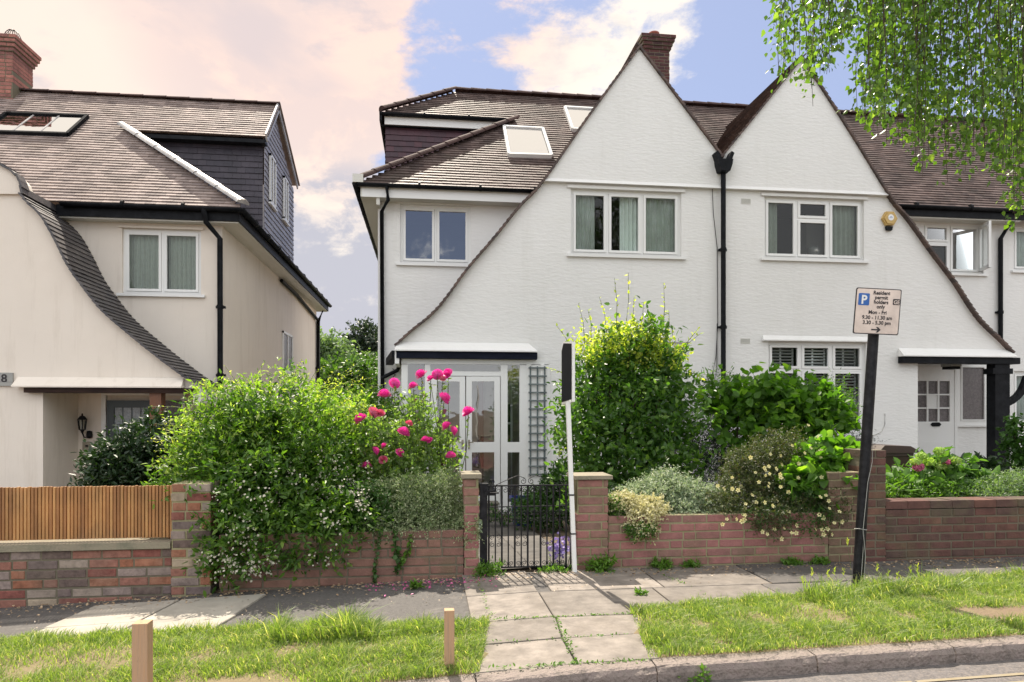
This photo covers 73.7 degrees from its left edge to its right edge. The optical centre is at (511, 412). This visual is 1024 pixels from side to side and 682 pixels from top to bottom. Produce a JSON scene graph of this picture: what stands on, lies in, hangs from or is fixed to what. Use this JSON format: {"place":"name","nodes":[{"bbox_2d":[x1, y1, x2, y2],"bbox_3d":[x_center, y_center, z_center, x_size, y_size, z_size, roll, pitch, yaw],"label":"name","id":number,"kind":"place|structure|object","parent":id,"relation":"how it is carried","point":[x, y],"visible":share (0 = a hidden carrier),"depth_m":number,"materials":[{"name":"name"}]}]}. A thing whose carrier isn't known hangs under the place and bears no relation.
{"place":"outdoors","nodes":[
{"label":"outdoors","id":0,"kind":"place"},
{"bbox_2d":[0,572,568,677],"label":"pavement","id":1,"kind":"structure","parent":0,"point":[402,605],"depth_m":5.14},
{"bbox_2d":[37,594,264,635],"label":"pale slabs","id":2,"kind":"structure","parent":1,"relation":"on","point":[176,612],"depth_m":4.95,"materials":[{"name":"grey concrete"}]},
{"bbox_2d":[171,480,221,596],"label":"brick pier","id":3,"kind":"structure","parent":1,"relation":"on","point":[188,583],"depth_m":5.48,"materials":[{"name":"brown brick"}]},
{"bbox_2d":[0,628,488,681],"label":"grass verge","id":4,"kind":"object","parent":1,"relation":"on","point":[244,678],"depth_m":3.84,"materials":[{"name":"plant"}]},
{"bbox_2d":[132,619,152,681],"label":"wooden stake","id":5,"kind":"object","parent":4,"relation":"on","point":[142,650],"visible":1,"depth_m":3.31,"materials":[{"name":"brown wood"}]},
{"bbox_2d":[444,608,453,669],"bbox_3d":[-0.338,1.250,3.673,0.054,0.381,0.054,0,0,-7],"label":"wooden stake","id":6,"kind":"object","parent":4,"relation":"on","point":[448,635],"visible":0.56,"depth_m":3.65,"materials":[{"name":"brown wood"}]},
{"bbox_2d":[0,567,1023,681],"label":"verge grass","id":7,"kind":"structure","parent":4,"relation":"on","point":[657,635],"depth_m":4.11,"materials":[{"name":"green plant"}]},
{"bbox_2d":[219,526,463,592],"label":"garden wall","id":8,"kind":"structure","parent":1,"relation":"on","point":[430,557],"depth_m":5.68,"materials":[{"name":"red brick"}]},
{"bbox_2d":[372,530,380,582],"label":"trailing ivy","id":9,"kind":"object","parent":8,"relation":"attached to","point":[375,575],"visible":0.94,"depth_m":5.66,"materials":[{"name":"green plant"}]},
{"bbox_2d":[391,529,402,574],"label":"trailing ivy","id":10,"kind":"object","parent":8,"relation":"attached to","point":[395,556],"visible":0.99,"depth_m":5.68,"materials":[{"name":"green plant"}]},
{"bbox_2d":[398,534,412,565],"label":"trailing ivy","id":11,"kind":"object","parent":8,"relation":"attached to","point":[403,560],"visible":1,"depth_m":5.69,"materials":[{"name":"green plant"}]},
{"bbox_2d":[407,578,427,589],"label":"weed","id":12,"kind":"object","parent":1,"relation":"on","point":[415,584],"visible":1,"depth_m":5.42,"materials":[{"name":"green plant"}]},
{"bbox_2d":[366,574,496,596],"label":"fallen petals","id":13,"kind":"object","parent":1,"relation":"on","point":[429,581],"visible":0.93,"depth_m":5.53,"materials":[{"name":"plant"}]},
{"bbox_2d":[0,572,958,627],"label":"scattered debris","id":14,"kind":"object","parent":1,"relation":"on","point":[426,602],"visible":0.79,"depth_m":5.08,"materials":[{"name":"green plant"}]},
{"bbox_2d":[0,557,1023,616],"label":"leaf litter","id":15,"kind":"object","parent":1,"relation":"on","point":[135,599],"visible":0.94,"depth_m":5.58,"materials":[{"name":"brown plant"}]},
{"bbox_2d":[462,557,1023,681],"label":"paving slabs","id":16,"kind":"structure","parent":1,"relation":"on","point":[503,599],"depth_m":5.06,"materials":[{"name":"beige concrete"}]},
{"bbox_2d":[469,555,505,578],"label":"weed","id":17,"kind":"object","parent":16,"relation":"on","point":[488,569],"visible":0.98,"depth_m":5.71,"materials":[{"name":"green plant"}]},
{"bbox_2d":[537,563,571,573],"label":"weed","id":18,"kind":"object","parent":16,"relation":"on","point":[561,569],"visible":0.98,"depth_m":5.81,"materials":[{"name":"green plant"}]},
{"bbox_2d":[562,341,576,571],"bbox_3d":[0.490,0.372,5.914,0.093,1.997,0.381,0,0,-7],"label":"board post","id":19,"kind":"object","parent":16,"relation":"on","point":[568,373],"visible":0.96,"depth_m":5.79,"materials":[{"name":"white paint"}]},
{"bbox_2d":[474,568,713,668],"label":"paving joints","id":20,"kind":"object","parent":16,"relation":"on","point":[561,662],"visible":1,"depth_m":4.04,"materials":[{"name":"green plant"}]},
{"bbox_2d":[577,552,618,572],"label":"weed","id":21,"kind":"object","parent":16,"relation":"on","point":[596,566],"visible":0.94,"depth_m":5.82,"materials":[{"name":"green plant"}]},
{"bbox_2d":[634,586,648,595],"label":"weed","id":22,"kind":"object","parent":16,"relation":"on","point":[640,592],"visible":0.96,"depth_m":5.08,"materials":[{"name":"green plant"}]},
{"bbox_2d":[649,556,674,570],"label":"weed","id":23,"kind":"object","parent":16,"relation":"on","point":[657,564],"visible":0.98,"depth_m":5.92,"materials":[{"name":"green plant"}]},
{"bbox_2d":[679,558,701,567],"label":"weed","id":24,"kind":"object","parent":16,"relation":"on","point":[691,562],"visible":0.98,"depth_m":5.96,"materials":[{"name":"green plant"}]},
{"bbox_2d":[780,556,803,565],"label":"weed","id":25,"kind":"object","parent":16,"relation":"on","point":[793,559],"visible":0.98,"depth_m":6.07,"materials":[{"name":"green plant"}]},
{"bbox_2d":[804,554,830,564],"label":"weed","id":26,"kind":"object","parent":16,"relation":"on","point":[818,560],"visible":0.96,"depth_m":6.09,"materials":[{"name":"green plant"}]},
{"bbox_2d":[801,537,920,588],"bbox_3d":[2.723,1.163,5.323,1.002,0.395,0.043,0,0,-7],"label":"wild barley","id":27,"kind":"object","parent":16,"relation":"on","point":[802,579],"visible":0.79,"depth_m":5.31,"materials":[{"name":"green plant"}]},
{"bbox_2d":[843,448,885,561],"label":"brick pier","id":28,"kind":"structure","parent":16,"relation":"on","point":[875,550],"depth_m":6.22,"materials":[{"name":"brown brick"}]},
{"bbox_2d":[852,287,901,584],"bbox_3d":[2.811,0.265,5.321,0.407,2.452,0.125,0,0,-7],"label":"parking sign","id":29,"kind":"object","parent":16,"relation":"on","point":[876,312],"visible":0.98,"depth_m":5.28,"materials":[{"name":"black metal"}]},
{"bbox_2d":[885,496,1023,560],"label":"garden wall","id":30,"kind":"structure","parent":1,"relation":"on","point":[937,528],"depth_m":6.33,"materials":[{"name":"brown brick"}]},
{"bbox_2d":[886,481,919,497],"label":"strap leaf clump","id":31,"kind":"object","parent":30,"relation":"on","point":[893,492],"visible":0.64,"depth_m":6.60,"materials":[{"name":"green plant"}]},
{"bbox_2d":[214,483,569,592],"bbox_3d":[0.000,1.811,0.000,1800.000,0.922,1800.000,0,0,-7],"label":"ground","id":32,"kind":"structure","parent":0,"point":[530,569],"depth_m":8.26,"materials":[{"name":"grey concrete"}]},
{"bbox_2d":[0,537,171,607],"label":"garden wall","id":33,"kind":"structure","parent":32,"relation":"on","point":[39,572],"depth_m":5.41,"materials":[{"name":"brick"}]},
{"bbox_2d":[0,485,171,540],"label":"slatted fence","id":34,"kind":"object","parent":33,"relation":"on","point":[64,512],"visible":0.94,"depth_m":5.47,"materials":[{"name":"brown wood"}]},
{"bbox_2d":[67,404,226,486],"bbox_3d":[-3.774,0.859,7.345,1.637,1.903,1.248,0,0,-24],"label":"evergreen shrub","id":35,"kind":"object","parent":32,"relation":"on","point":[129,454],"visible":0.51,"depth_m":6.94,"materials":[{"name":"green plant"}]},
{"bbox_2d":[0,29,331,527],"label":"rendered house","id":36,"kind":"structure","parent":32,"relation":"on","point":[146,251],"depth_m":11.57,"materials":[{"name":"paint"}]},
{"bbox_2d":[107,400,149,443],"bbox_3d":[-6.349,1.080,11.399,0.765,2.560,0.050,0,0,-7],"label":"front door","id":37,"kind":"structure","parent":36,"relation":"in","point":[128,409],"depth_m":11.38,"materials":[{"name":"grey glass"}]},
{"bbox_2d":[116,229,204,297],"bbox_3d":[-5.948,-2.525,11.847,1.403,1.153,0.770,0,0,-7],"label":"window","id":38,"kind":"structure","parent":36,"relation":"in","point":[156,263],"depth_m":11.63,"materials":[{"name":"white paint"}]},
{"bbox_2d":[269,153,277,211],"bbox_3d":[-4.951,-4.762,14.154,0.048,1.041,0.616,0,0,-7],"label":"window","id":39,"kind":"structure","parent":36,"relation":"in","point":[272,162],"depth_m":14.12,"materials":[{"name":"white paint"}]},
{"bbox_2d":[282,175,289,226],"bbox_3d":[-5.112,-4.781,15.459,0.048,1.002,0.579,0,0,-7],"label":"window","id":40,"kind":"structure","parent":36,"relation":"in","point":[285,218],"depth_m":15.40,"materials":[{"name":"white paint"}]},
{"bbox_2d":[282,331,293,375],"bbox_3d":[-5.578,-1.460,16.990,0.048,1.016,1.249,0,0,-7],"label":"window","id":41,"kind":"structure","parent":36,"relation":"in","point":[287,339],"depth_m":16.96,"materials":[{"name":"white paint"}]},
{"bbox_2d":[140,357,397,597],"bbox_3d":[-2.200,0.493,6.213,2.334,2.056,2.168,0,0,-7],"label":"flowering bush","id":42,"kind":"object","parent":32,"relation":"on","point":[254,458],"visible":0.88,"depth_m":5.86,"materials":[{"name":"green plant"}]},
{"bbox_2d":[304,384,377,404],"bbox_3d":[-4.645,0.766,20.017,5.136,3.205,4.619,0,0,-32],"label":"garden tree","id":43,"kind":"object","parent":32,"relation":"on","point":[359,396],"depth_m":19.55,"materials":[{"name":"green plant"}]},
{"bbox_2d":[320,326,370,363],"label":"garden tree","id":44,"kind":"object","parent":32,"relation":"on","point":[330,345],"visible":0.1,"depth_m":41.77,"materials":[{"name":"green plant"}]},
{"bbox_2d":[320,351,377,397],"bbox_3d":[-6.354,0.062,25.395,4.784,4.613,5.177,0,0,36],"label":"garden tree","id":45,"kind":"object","parent":32,"relation":"on","point":[364,370],"visible":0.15,"depth_m":24.28,"materials":[{"name":"green plant"}]},
{"bbox_2d":[337,316,377,357],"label":"cedar tree","id":46,"kind":"object","parent":32,"relation":"on","point":[364,339],"visible":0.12,"depth_m":46.18,"materials":[{"name":"plant"}]},
{"bbox_2d":[347,350,377,370],"bbox_3d":[-6.070,-0.209,29.380,5.025,5.154,4.849,0,0,-30],"label":"garden tree","id":47,"kind":"object","parent":32,"relation":"on","point":[373,362],"visible":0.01,"depth_m":29.09,"materials":[{"name":"green plant"}]},
{"bbox_2d":[308,378,420,472],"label":"hedge","id":48,"kind":"object","parent":32,"relation":"on","point":[389,404],"visible":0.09,"depth_m":10.59,"materials":[{"name":"green plant"}]},
{"bbox_2d":[325,464,487,551],"bbox_3d":[-0.909,0.922,6.000,1.431,0.926,0.914,0,0,-7],"label":"variegated bush","id":49,"kind":"object","parent":32,"relation":"on","point":[427,517],"visible":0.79,"depth_m":5.88,"materials":[{"name":"green plant"}]},
{"bbox_2d":[344,368,473,512],"bbox_3d":[-1.002,0.344,6.486,1.202,1.528,1.026,0,0,-27],"label":"rose bush","id":50,"kind":"object","parent":32,"relation":"on","point":[424,450],"visible":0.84,"depth_m":6.42,"materials":[{"name":"green plant"}]},
{"bbox_2d":[460,471,481,574],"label":"brick pier","id":51,"kind":"structure","parent":32,"relation":"on","point":[470,491],"depth_m":5.77,"materials":[{"name":"brick"}]},
{"bbox_2d":[479,475,571,573],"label":"iron gate","id":52,"kind":"structure","parent":51,"relation":"attached to","point":[484,492],"depth_m":5.85,"materials":[{"name":"black metal"}]},
{"bbox_2d":[509,495,532,526],"bbox_3d":[0.148,1.424,9.847,0.340,0.408,0.410,0,0,-7],"label":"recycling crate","id":53,"kind":"object","parent":32,"relation":"on","point":[510,496],"visible":0.16,"depth_m":9.83,"materials":[{"name":"blue plastic"}]},
{"bbox_2d":[487,456,578,533],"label":"garden shrub","id":54,"kind":"object","parent":32,"relation":"on","point":[555,472],"visible":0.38,"depth_m":9.15,"materials":[{"name":"green plant"}]},
{"bbox_2d":[352,31,733,522],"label":"rendered house","id":55,"kind":"structure","parent":32,"relation":"on","point":[508,230],"depth_m":11.72,"materials":[{"name":"white paint"}]},
{"bbox_2d":[396,205,470,266],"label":"window","id":56,"kind":"structure","parent":55,"relation":"in","point":[440,236],"depth_m":13.10,"materials":[{"name":"white paint"}]},
{"bbox_2d":[431,376,464,497],"bbox_3d":[-1.047,0.458,11.209,0.559,2.104,0.124,0,0,-7],"label":"porch door","id":57,"kind":"structure","parent":55,"relation":"in","point":[461,379],"depth_m":11.24,"materials":[{"name":"white paint"}]},
{"bbox_2d":[437,376,483,495],"bbox_3d":[-0.935,0.450,12.258,0.848,2.340,0.060,0,0,-7],"label":"front door","id":58,"kind":"structure","parent":55,"relation":"in","point":[477,457],"depth_m":12.27,"materials":[{"name":"white wood"}]},
{"bbox_2d":[466,376,499,503],"bbox_3d":[-0.476,0.461,11.279,0.561,2.117,0.124,0,0,-7],"label":"porch door","id":59,"kind":"structure","parent":55,"relation":"in","point":[494,446],"depth_m":11.30,"materials":[{"name":"white paint"}]},
{"bbox_2d":[508,404,512,441],"bbox_3d":[-0.008,0.195,12.381,0.288,0.687,0.051,0,0,-7],"label":"side window","id":60,"kind":"structure","parent":55,"relation":"in","point":[510,406],"depth_m":12.36,"materials":[{"name":"glass"}]},
{"bbox_2d":[529,366,546,475],"bbox_3d":[0.425,0.148,11.405,0.307,1.835,0.062,0,0,-7],"label":"trellis","id":61,"kind":"object","parent":55,"relation":"attached to","point":[537,417],"visible":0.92,"depth_m":11.38,"materials":[{"name":"grey wood"}]},
{"bbox_2d":[567,189,685,259],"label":"window","id":62,"kind":"structure","parent":55,"relation":"in","point":[604,224],"depth_m":11.77,"materials":[{"name":"white paint"}]},
{"bbox_2d":[585,341,687,438],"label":"window","id":63,"kind":"structure","parent":55,"relation":"in","point":[683,363],"depth_m":11.81,"materials":[{"name":"white paint"}]},
{"bbox_2d":[567,472,612,569],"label":"brick pier","id":64,"kind":"structure","parent":32,"relation":"on","point":[591,506],"depth_m":5.90,"materials":[{"name":"brick"}]},
{"bbox_2d":[534,274,730,511],"bbox_3d":[1.411,-0.045,8.162,2.262,3.216,2.080,0,0,-7],"label":"tall shrub","id":65,"kind":"object","parent":32,"relation":"on","point":[641,352],"visible":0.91,"depth_m":7.90,"materials":[{"name":"green plant"}]},
{"bbox_2d":[607,455,728,545],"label":"variegated bush","id":66,"kind":"object","parent":32,"relation":"on","point":[651,495],"visible":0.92,"depth_m":6.16,"materials":[{"name":"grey plant"}]},
{"bbox_2d":[607,470,858,568],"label":"garden wall","id":67,"kind":"structure","parent":32,"relation":"on","point":[682,537],"depth_m":6.07,"materials":[{"name":"red brick"}]},
{"bbox_2d":[663,383,882,491],"bbox_3d":[3.344,0.569,8.885,3.351,2.082,1.525,0,0,-7],"label":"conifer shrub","id":68,"kind":"object","parent":32,"relation":"on","point":[714,464],"visible":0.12,"depth_m":8.67,"materials":[{"name":"green plant"}]},
{"bbox_2d":[685,360,862,504],"bbox_3d":[3.312,0.466,8.441,2.404,2.229,1.413,0,0,-7],"label":"vine bush","id":69,"kind":"object","parent":32,"relation":"on","point":[755,406],"visible":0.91,"depth_m":8.22,"materials":[{"name":"green plant"}]},
{"bbox_2d":[698,422,856,543],"bbox_3d":[2.371,0.679,6.449,1.537,1.177,1.093,0,0,-7],"label":"yellow flower bush","id":70,"kind":"object","parent":32,"relation":"on","point":[758,495],"visible":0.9,"depth_m":6.25,"materials":[{"name":"green plant"}]},
{"bbox_2d":[682,53,1023,507],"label":"rendered house","id":71,"kind":"structure","parent":32,"relation":"on","point":[829,210],"depth_m":12.23,"materials":[{"name":"white paint"}]},
{"bbox_2d":[760,197,869,263],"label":"window","id":72,"kind":"structure","parent":71,"relation":"in","point":[783,217],"depth_m":12.15,"materials":[{"name":"white paint"}]},
{"bbox_2d":[768,342,863,437],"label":"window","id":73,"kind":"structure","parent":71,"relation":"in","point":[803,356],"depth_m":12.19,"materials":[{"name":"white paint"}]},
{"bbox_2d":[918,366,954,454],"bbox_3d":[8.243,0.304,13.372,0.907,2.421,0.068,0,0,-7],"label":"front door","id":74,"kind":"structure","parent":71,"relation":"in","point":[936,386],"depth_m":13.38,"materials":[{"name":"white paint"}]},
{"bbox_2d":[924,223,988,276],"bbox_3d":[8.678,-3.224,13.799,1.423,1.052,0.770,0,0,-7],"label":"window","id":75,"kind":"structure","parent":71,"relation":"in","point":[957,245],"depth_m":13.57,"materials":[{"name":"white paint"}]},
{"bbox_2d":[958,364,985,426],"bbox_3d":[9.105,-0.353,13.504,0.814,1.271,0.080,0,0,-7],"label":"window","id":76,"kind":"structure","parent":71,"relation":"in","point":[971,378],"depth_m":13.50,"materials":[{"name":"grey glass"}]},
{"bbox_2d":[859,443,918,471],"bbox_3d":[4.399,0.882,8.149,0.480,1.010,0.660,0,0,-7],"label":"wheelie bin","id":77,"kind":"object","parent":32,"relation":"on","point":[901,453],"visible":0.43,"depth_m":7.85,"materials":[{"name":"brown plastic"}]},
{"bbox_2d":[761,0,1023,232],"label":"birch tree","id":78,"kind":"object","parent":32,"relation":"on","point":[917,48],"visible":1,"depth_m":5.60,"materials":[{"name":"green plant"}]},
{"bbox_2d":[885,445,1000,497],"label":"hydrangea","id":79,"kind":"object","parent":32,"relation":"on","point":[939,472],"visible":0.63,"depth_m":6.96,"materials":[{"name":"green plant"}]},
{"bbox_2d":[908,113,1023,469],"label":"rendered house","id":80,"kind":"structure","parent":32,"relation":"on","point":[1016,290],"depth_m":13.68,"materials":[{"name":"white paint"}]},
{"bbox_2d":[1011,227,1023,272],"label":"window","id":81,"kind":"structure","parent":80,"relation":"in","point":[1019,231],"depth_m":13.81,"materials":[{"name":"white paint"}]},
{"bbox_2d":[1014,371,1023,426],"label":"window","id":82,"kind":"structure","parent":80,"relation":"in","point":[1019,405],"depth_m":13.81,"materials":[{"name":"white paint"}]},
{"bbox_2d":[958,451,1013,482],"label":"shrub","id":83,"kind":"object","parent":32,"relation":"on","point":[992,464],"visible":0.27,"depth_m":9.76,"materials":[{"name":"green plant"}]},
{"bbox_2d":[953,462,1023,496],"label":"silver shrub","id":84,"kind":"object","parent":32,"relation":"on","point":[1014,486],"visible":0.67,"depth_m":6.84,"materials":[{"name":"grey plant"}]},
{"bbox_2d":[993,412,1023,478],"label":"climbing plant","id":85,"kind":"object","parent":32,"relation":"on","point":[1015,438],"visible":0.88,"depth_m":10.40,"materials":[{"name":"green plant"}]},
{"bbox_2d":[0,0,1023,339],"label":"sky","id":86,"kind":"structure","parent":0,"point":[330,66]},
{"bbox_2d":[458,521,569,569],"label":"garden path","id":87,"kind":"structure","parent":0,"point":[511,544],"depth_m":7.22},
{"bbox_2d":[548,532,569,564],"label":"purple flowers","id":88,"kind":"object","parent":87,"relation":"on","point":[562,549],"visible":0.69,"depth_m":6.01,"materials":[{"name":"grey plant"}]},
{"bbox_2d":[771,429,860,515],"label":"shrub","id":89,"kind":"object","parent":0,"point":[815,466],"visible":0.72,"depth_m":6.36,"materials":[{"name":"green plant"}]},
{"bbox_2d":[634,583,1023,657],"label":"grass verge","id":90,"kind":"object","parent":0,"point":[983,611],"depth_m":4.39,"materials":[{"name":"plant"}]},
{"bbox_2d":[217,562,1023,669],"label":"long grass","id":91,"kind":"structure","parent":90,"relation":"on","point":[343,622],"depth_m":4.36,"materials":[{"name":"green plant"}]},
{"bbox_2d":[704,659,1023,681],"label":"road","id":92,"kind":"structure","parent":0,"point":[927,672],"depth_m":3.77,"materials":[{"name":"grey asphalt"}]},
{"bbox_2d":[678,662,711,681],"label":"weed","id":93,"kind":"object","parent":92,"relation":"on","point":[702,666],"visible":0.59,"depth_m":3.66,"materials":[{"name":"green plant"}]},
{"bbox_2d":[396,635,1023,681],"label":"kerb","id":94,"kind":"structure","parent":92,"relation":"on","point":[803,661],"depth_m":3.77,"materials":[{"name":"concrete"}]},
{"bbox_2d":[901,673,1023,681],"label":"road marking","id":95,"kind":"object","parent":92,"relation":"on","point":[968,677],"visible":1,"depth_m":3.72,"materials":[{"name":"white paint"}]}
]}

